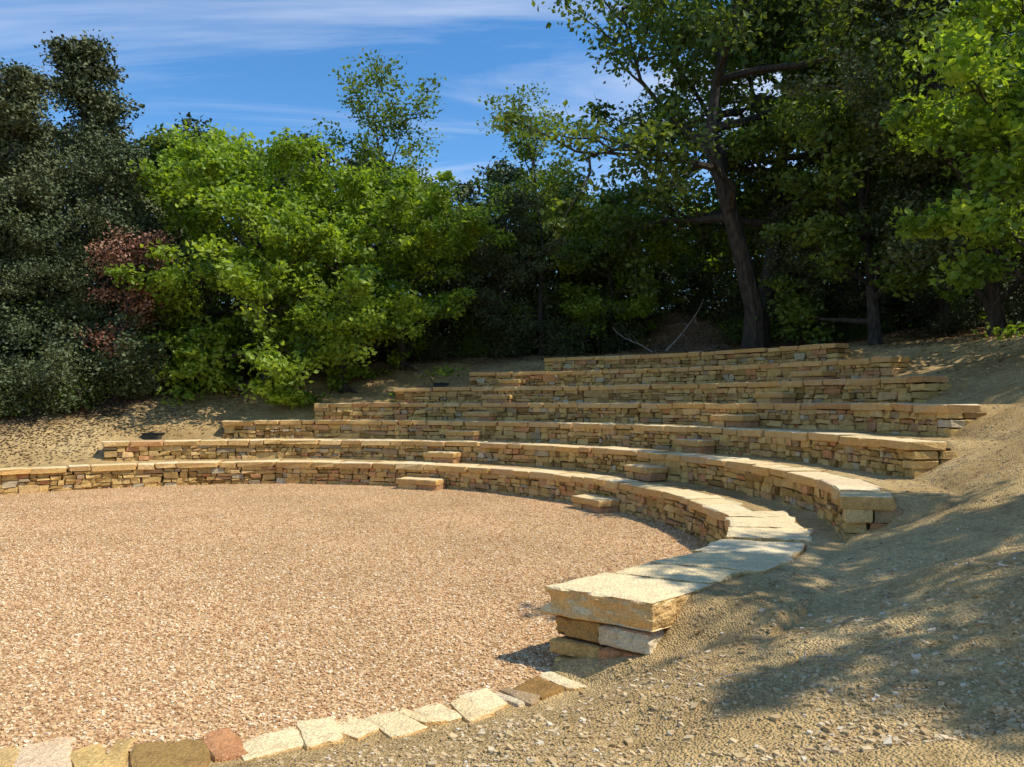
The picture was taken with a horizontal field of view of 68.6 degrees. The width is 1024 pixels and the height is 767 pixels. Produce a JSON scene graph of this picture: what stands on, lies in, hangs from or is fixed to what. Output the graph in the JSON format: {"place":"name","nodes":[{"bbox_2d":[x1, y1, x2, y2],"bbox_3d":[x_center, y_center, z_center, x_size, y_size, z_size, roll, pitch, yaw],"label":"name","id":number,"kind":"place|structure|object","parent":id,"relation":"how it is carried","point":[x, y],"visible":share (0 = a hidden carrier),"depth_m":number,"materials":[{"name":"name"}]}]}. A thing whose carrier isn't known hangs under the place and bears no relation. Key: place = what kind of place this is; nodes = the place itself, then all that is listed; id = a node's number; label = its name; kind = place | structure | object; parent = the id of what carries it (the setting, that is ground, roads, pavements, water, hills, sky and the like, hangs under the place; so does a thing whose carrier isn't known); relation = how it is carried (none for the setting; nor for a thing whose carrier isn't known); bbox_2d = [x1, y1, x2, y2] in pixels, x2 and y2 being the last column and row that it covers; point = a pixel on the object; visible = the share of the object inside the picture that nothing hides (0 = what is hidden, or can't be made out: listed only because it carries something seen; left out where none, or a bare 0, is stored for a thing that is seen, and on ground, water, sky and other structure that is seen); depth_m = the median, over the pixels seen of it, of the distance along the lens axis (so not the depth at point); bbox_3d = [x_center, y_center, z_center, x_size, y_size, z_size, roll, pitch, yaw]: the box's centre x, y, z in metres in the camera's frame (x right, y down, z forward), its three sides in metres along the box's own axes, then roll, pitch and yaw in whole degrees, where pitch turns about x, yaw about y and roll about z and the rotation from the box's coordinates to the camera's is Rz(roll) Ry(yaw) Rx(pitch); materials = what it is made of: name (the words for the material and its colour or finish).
{"place":"outdoors","nodes":[
{"label":"outdoors","id":0,"kind":"place"},
{"bbox_2d":[0,0,1011,306],"label":"sky","id":1,"kind":"structure","parent":0,"point":[260,67],"materials":[{"name":"blue"}]},
{"bbox_2d":[0,309,1023,766],"bbox_3d":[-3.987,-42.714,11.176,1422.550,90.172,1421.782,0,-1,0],"label":"ground","id":2,"kind":"structure","parent":0,"point":[986,539],"depth_m":4.80,"materials":[{"name":"soil"}]},
{"bbox_2d":[1,240,54,284],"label":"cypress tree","id":3,"kind":"object","parent":2,"relation":"on","point":[34,256],"visible":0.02,"depth_m":20.05,"materials":[{"name":"green plant"}]},
{"bbox_2d":[0,191,95,367],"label":"holm oak tree","id":4,"kind":"object","parent":2,"relation":"on","point":[11,337],"visible":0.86,"depth_m":18.72,"materials":[{"name":"green plant"}]},
{"bbox_2d":[0,57,103,357],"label":"cypress tree","id":5,"kind":"object","parent":2,"relation":"on","point":[21,86],"visible":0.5,"depth_m":19.63,"materials":[{"name":"green plant"}]},
{"bbox_2d":[14,204,174,354],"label":"holm oak tree","id":6,"kind":"object","parent":2,"relation":"on","point":[81,283],"visible":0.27,"depth_m":19.60,"materials":[{"name":"green plant"}]},
{"bbox_2d":[0,124,192,350],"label":"holm oak tree","id":7,"kind":"object","parent":2,"relation":"on","point":[116,158],"visible":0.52,"depth_m":19.80,"materials":[{"name":"green plant"}]},
{"bbox_2d":[72,221,180,399],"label":"red leaved tree","id":8,"kind":"object","parent":2,"relation":"on","point":[112,254],"visible":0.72,"depth_m":19.09,"materials":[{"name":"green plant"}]},
{"bbox_2d":[33,29,237,318],"bbox_3d":[-12.078,-5.665,24.098,6.314,10.573,6.107,0,-2,18],"label":"cypress tree","id":9,"kind":"object","parent":2,"relation":"on","point":[81,66],"visible":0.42,"depth_m":23.14,"materials":[{"name":"green plant"}]},
{"bbox_2d":[140,432,164,439],"bbox_3d":[-8.402,1.250,17.574,0.446,0.221,0.342,0,-1,0],"label":"valve box","id":10,"kind":"object","parent":2,"relation":"on","point":[151,436],"visible":0.86,"depth_m":17.43,"materials":[{"name":"plastic"}]},
{"bbox_2d":[63,120,318,387],"bbox_3d":[-9.248,-3.383,22.879,7.774,8.018,6.703,-1,-2,22],"label":"oak tree","id":11,"kind":"object","parent":2,"relation":"on","point":[173,162],"visible":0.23,"depth_m":20.53,"materials":[{"name":"green plant"}]},
{"bbox_2d":[103,122,388,409],"bbox_3d":[-6.182,-3.082,21.051,7.075,8.463,8.206,-1,-2,24],"label":"oak tree","id":12,"kind":"object","parent":2,"relation":"on","point":[225,182],"visible":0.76,"depth_m":19.34,"materials":[{"name":"green plant"}]},
{"bbox_2d":[0,666,587,766],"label":"stone edging","id":13,"kind":"object","parent":2,"relation":"on","point":[217,745],"visible":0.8,"depth_m":4.04,"materials":[{"name":"beige stone"}]},
{"bbox_2d":[224,149,477,406],"bbox_3d":[-4.457,-2.327,21.213,6.862,8.058,6.134,0,-1,10],"label":"oak tree","id":14,"kind":"object","parent":2,"relation":"on","point":[408,249],"visible":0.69,"depth_m":20.51,"materials":[{"name":"green plant"}]},
{"bbox_2d":[0,483,708,752],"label":"gravel floor","id":15,"kind":"structure","parent":2,"relation":"on","point":[316,704],"depth_m":6.78,"materials":[{"name":"beige gravel"}]},
{"bbox_2d":[0,483,707,749],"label":"gravel chips","id":16,"kind":"object","parent":15,"relation":"on","point":[25,567],"visible":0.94,"depth_m":6.65,"materials":[{"name":"beige gravel"}]},
{"bbox_2d":[396,477,445,489],"bbox_3d":[-1.854,2.043,15.221,0.990,0.248,0.437,-1,-2,25],"label":"stone step","id":17,"kind":"object","parent":15,"relation":"on","point":[418,483],"visible":0.98,"depth_m":15.06,"materials":[{"name":"beige stone"}]},
{"bbox_2d":[571,494,619,512],"bbox_3d":[1.347,1.964,12.227,0.444,0.244,0.859,1,-2,-30],"label":"stone step","id":18,"kind":"object","parent":15,"relation":"on","point":[595,503],"visible":0.99,"depth_m":11.97,"materials":[{"name":"beige stone"}]},
{"bbox_2d":[302,48,445,358],"bbox_3d":[-3.857,-5.464,24.246,3.923,10.027,6.078,0,-1,9],"label":"slender oak tree","id":19,"kind":"object","parent":2,"relation":"on","point":[376,153],"visible":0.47,"depth_m":23.15,"materials":[{"name":"green plant"}]},
{"bbox_2d":[0,460,813,663],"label":"stone terrace wall","id":20,"kind":"structure","parent":2,"relation":"on","point":[631,611],"depth_m":9.56,"materials":[{"name":"beige stone"}]},
{"bbox_2d":[423,451,461,463],"bbox_3d":[-1.499,1.595,16.208,0.793,0.244,0.453,-1,-2,24],"label":"stone step","id":21,"kind":"object","parent":20,"relation":"on","point":[442,457],"visible":0.98,"depth_m":16.04,"materials":[{"name":"beige stone"}]},
{"bbox_2d":[624,464,667,481],"bbox_3d":[2.263,1.507,12.734,0.442,0.245,0.724,1,-2,-28],"label":"stone step","id":22,"kind":"object","parent":20,"relation":"on","point":[647,472],"visible":1,"depth_m":12.50,"materials":[{"name":"beige stone"}]},
{"bbox_2d":[301,156,516,381],"bbox_3d":[-3.074,-2.903,22.673,6.433,7.554,5.751,-1,-2,28],"label":"oak tree","id":23,"kind":"object","parent":2,"relation":"on","point":[477,228],"visible":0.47,"depth_m":22.05,"materials":[{"name":"green plant"}]},
{"bbox_2d":[433,383,448,386],"bbox_3d":[-2.002,0.085,21.305,0.445,0.222,0.343,0,-1,0],"label":"valve box","id":24,"kind":"object","parent":2,"relation":"on","point":[440,384],"visible":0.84,"depth_m":21.16,"materials":[{"name":"plastic"}]},
{"bbox_2d":[373,186,536,355],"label":"oak tree","id":25,"kind":"object","parent":2,"relation":"on","point":[466,329],"visible":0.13,"depth_m":24.98,"materials":[{"name":"green plant"}]},
{"bbox_2d":[102,439,902,541],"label":"stone terrace wall","id":26,"kind":"structure","parent":2,"relation":"on","point":[847,508],"depth_m":13.83,"materials":[{"name":"beige stone"}]},
{"bbox_2d":[445,430,481,440],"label":"stone step","id":27,"kind":"object","parent":26,"relation":"on","point":[451,435],"visible":0.97,"depth_m":17.01,"materials":[{"name":"beige stone"}]},
{"bbox_2d":[673,439,715,453],"bbox_3d":[3.194,1.099,13.164,0.436,0.244,0.690,1,-2,-27],"label":"stone step","id":28,"kind":"object","parent":26,"relation":"on","point":[699,446],"visible":0.99,"depth_m":12.94,"materials":[{"name":"beige stone"}]},
{"bbox_2d":[442,185,574,356],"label":"holm oak tree","id":29,"kind":"object","parent":2,"relation":"on","point":[517,272],"visible":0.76,"depth_m":24.00,"materials":[{"name":"green plant"}]},
{"bbox_2d":[0,238,1023,418],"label":"undergrowth","id":30,"kind":"object","parent":2,"relation":"on","point":[56,377],"visible":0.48,"depth_m":20.45,"materials":[{"name":"green plant"}]},
{"bbox_2d":[0,107,1023,354],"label":"background forest","id":31,"kind":"object","parent":2,"relation":"on","point":[500,171],"visible":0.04,"depth_m":28.28,"materials":[{"name":"green plant"}]},
{"bbox_2d":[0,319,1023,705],"bbox_3d":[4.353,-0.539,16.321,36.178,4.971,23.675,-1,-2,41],"label":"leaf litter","id":32,"kind":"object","parent":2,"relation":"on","point":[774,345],"visible":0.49,"depth_m":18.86,"materials":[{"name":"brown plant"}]},
{"bbox_2d":[468,81,604,354],"bbox_3d":[1.034,-5.795,26.373,4.141,10.584,6.416,1,-2,-28],"label":"slender oak tree","id":33,"kind":"object","parent":2,"relation":"on","point":[535,182],"visible":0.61,"depth_m":25.86,"materials":[{"name":"green plant"}]},
{"bbox_2d":[482,186,635,346],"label":"oak tree","id":34,"kind":"object","parent":2,"relation":"on","point":[604,295],"visible":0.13,"depth_m":26.18,"materials":[{"name":"green plant"}]},
{"bbox_2d":[543,198,700,352],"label":"oak tree","id":35,"kind":"object","parent":2,"relation":"on","point":[577,307],"visible":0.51,"depth_m":24.93,"materials":[{"name":"green plant"}]},
{"bbox_2d":[612,326,652,351],"bbox_3d":[3.639,-1.375,23.272,1.402,0.880,0.456,-1,-2,35],"label":"dead branch","id":36,"kind":"object","parent":2,"relation":"on","point":[636,342],"visible":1,"depth_m":23.30,"materials":[{"name":"grey wood"}]},
{"bbox_2d":[257,335,1023,766],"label":"soil stones","id":37,"kind":"object","parent":2,"relation":"on","point":[889,739],"visible":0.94,"depth_m":3.59,"materials":[{"name":"beige gravel"}]},
{"bbox_2d":[586,180,698,333],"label":"oak tree","id":38,"kind":"object","parent":2,"relation":"on","point":[664,295],"visible":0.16,"depth_m":26.77,"materials":[{"name":"green plant"}]},
{"bbox_2d":[314,402,986,436],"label":"stone terrace wall","id":39,"kind":"structure","parent":2,"relation":"on","point":[934,420],"depth_m":14.76,"materials":[{"name":"beige stone"}]},
{"bbox_2d":[481,395,512,402],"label":"stone step","id":40,"kind":"object","parent":39,"relation":"on","point":[496,398],"visible":0.97,"depth_m":18.96,"materials":[{"name":"beige stone"}]},
{"bbox_2d":[754,392,796,402],"bbox_3d":[4.978,0.283,14.229,0.435,0.243,0.725,1,-2,-30],"label":"stone step","id":41,"kind":"object","parent":39,"relation":"on","point":[775,397],"visible":0.94,"depth_m":14.01,"materials":[{"name":"beige stone"}]},
{"bbox_2d":[665,299,706,350],"bbox_3d":[5.359,-1.832,23.511,1.130,1.714,1.190,-1,-2,37],"label":"dead branch","id":42,"kind":"object","parent":2,"relation":"on","point":[670,346],"visible":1,"depth_m":23.31,"materials":[{"name":"brown wood"}]},
{"bbox_2d":[468,356,910,386],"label":"stone terrace wall","id":43,"kind":"structure","parent":2,"relation":"on","point":[880,367],"depth_m":17.21,"materials":[{"name":"beige stone"}]},
{"bbox_2d":[544,343,852,371],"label":"stone terrace wall","id":44,"kind":"structure","parent":2,"relation":"on","point":[816,352],"depth_m":18.33,"materials":[{"name":"beige stone"}]},
{"bbox_2d":[671,190,761,316],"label":"oak tree","id":45,"kind":"object","parent":2,"relation":"on","point":[712,264],"visible":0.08,"depth_m":29.94,"materials":[{"name":"green plant"}]},
{"bbox_2d":[490,0,994,348],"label":"oak tree","id":46,"kind":"object","parent":2,"relation":"on","point":[697,28],"visible":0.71,"depth_m":19.92,"materials":[{"name":"green plant"}]},
{"bbox_2d":[752,137,911,343],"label":"holm oak tree","id":47,"kind":"object","parent":2,"relation":"on","point":[795,267],"visible":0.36,"depth_m":20.34,"materials":[{"name":"green plant"}]},
{"bbox_2d":[640,484,1023,703],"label":"twigs","id":48,"kind":"object","parent":2,"relation":"on","point":[843,621],"visible":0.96,"depth_m":3.97,"materials":[{"name":"brown wood"}]},
{"bbox_2d":[672,0,1023,334],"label":"oak tree","id":49,"kind":"object","parent":2,"relation":"on","point":[775,169],"visible":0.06,"depth_m":22.85,"materials":[{"name":"green plant"}]},
{"bbox_2d":[718,36,1016,345],"bbox_3d":[8.562,-4.596,18.496,6.481,8.438,5.932,0,-1,1],"label":"oak tree","id":50,"kind":"object","parent":2,"relation":"on","point":[808,120],"visible":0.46,"depth_m":17.89,"materials":[{"name":"green plant"}]},
{"bbox_2d":[773,0,1023,331],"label":"oak tree","id":51,"kind":"object","parent":2,"relation":"on","point":[944,294],"visible":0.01,"depth_m":19.94,"materials":[{"name":"green plant"}]},
{"bbox_2d":[775,0,1023,334],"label":"holm oak tree","id":52,"kind":"object","parent":2,"relation":"on","point":[994,298],"visible":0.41,"depth_m":15.81,"materials":[{"name":"green plant"}]},
{"bbox_2d":[875,20,1020,205],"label":"oak tree","id":53,"kind":"object","parent":2,"relation":"on","point":[929,175],"visible":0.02,"depth_m":19.65,"materials":[{"name":"green plant"}]},
{"bbox_2d":[879,0,1023,339],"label":"oak tree","id":54,"kind":"object","parent":2,"relation":"on","point":[962,119],"visible":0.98,"depth_m":12.10,"materials":[{"name":"green plant"}]},
{"bbox_2d":[222,420,957,478],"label":"stone terrace wall","id":55,"kind":"structure","parent":0,"point":[909,457],"depth_m":14.13,"materials":[{"name":"beige stone"}]},
{"bbox_2d":[464,412,497,420],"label":"stone step","id":56,"kind":"object","parent":55,"relation":"on","point":[480,416],"visible":0.98,"depth_m":17.98,"materials":[{"name":"beige stone"}]},
{"bbox_2d":[710,414,759,427],"bbox_3d":[4.075,0.693,13.715,0.454,0.247,0.861,1,-2,-27],"label":"stone step","id":57,"kind":"object","parent":55,"relation":"on","point":[741,421],"visible":0.98,"depth_m":13.45,"materials":[{"name":"beige stone"}]},
{"bbox_2d":[393,376,951,403],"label":"stone terrace wall","id":58,"kind":"structure","parent":0,"point":[918,389],"depth_m":15.94,"materials":[{"name":"beige stone"}]},
{"bbox_2d":[498,379,525,386],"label":"stone step","id":59,"kind":"object","parent":58,"relation":"on","point":[511,382],"visible":0.97,"depth_m":19.93,"materials":[{"name":"beige stone"}]},
{"bbox_2d":[789,370,835,380],"bbox_3d":[5.879,-0.120,14.729,0.429,0.249,0.834,1,-2,-29],"label":"stone step","id":60,"kind":"object","parent":58,"relation":"on","point":[810,375],"visible":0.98,"depth_m":14.53,"materials":[{"name":"beige stone"}]},
{"bbox_2d":[632,308,734,352],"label":"footpath","id":61,"kind":"structure","parent":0,"point":[678,320],"depth_m":25.66,"materials":[{"name":"brown soil"}]}
]}

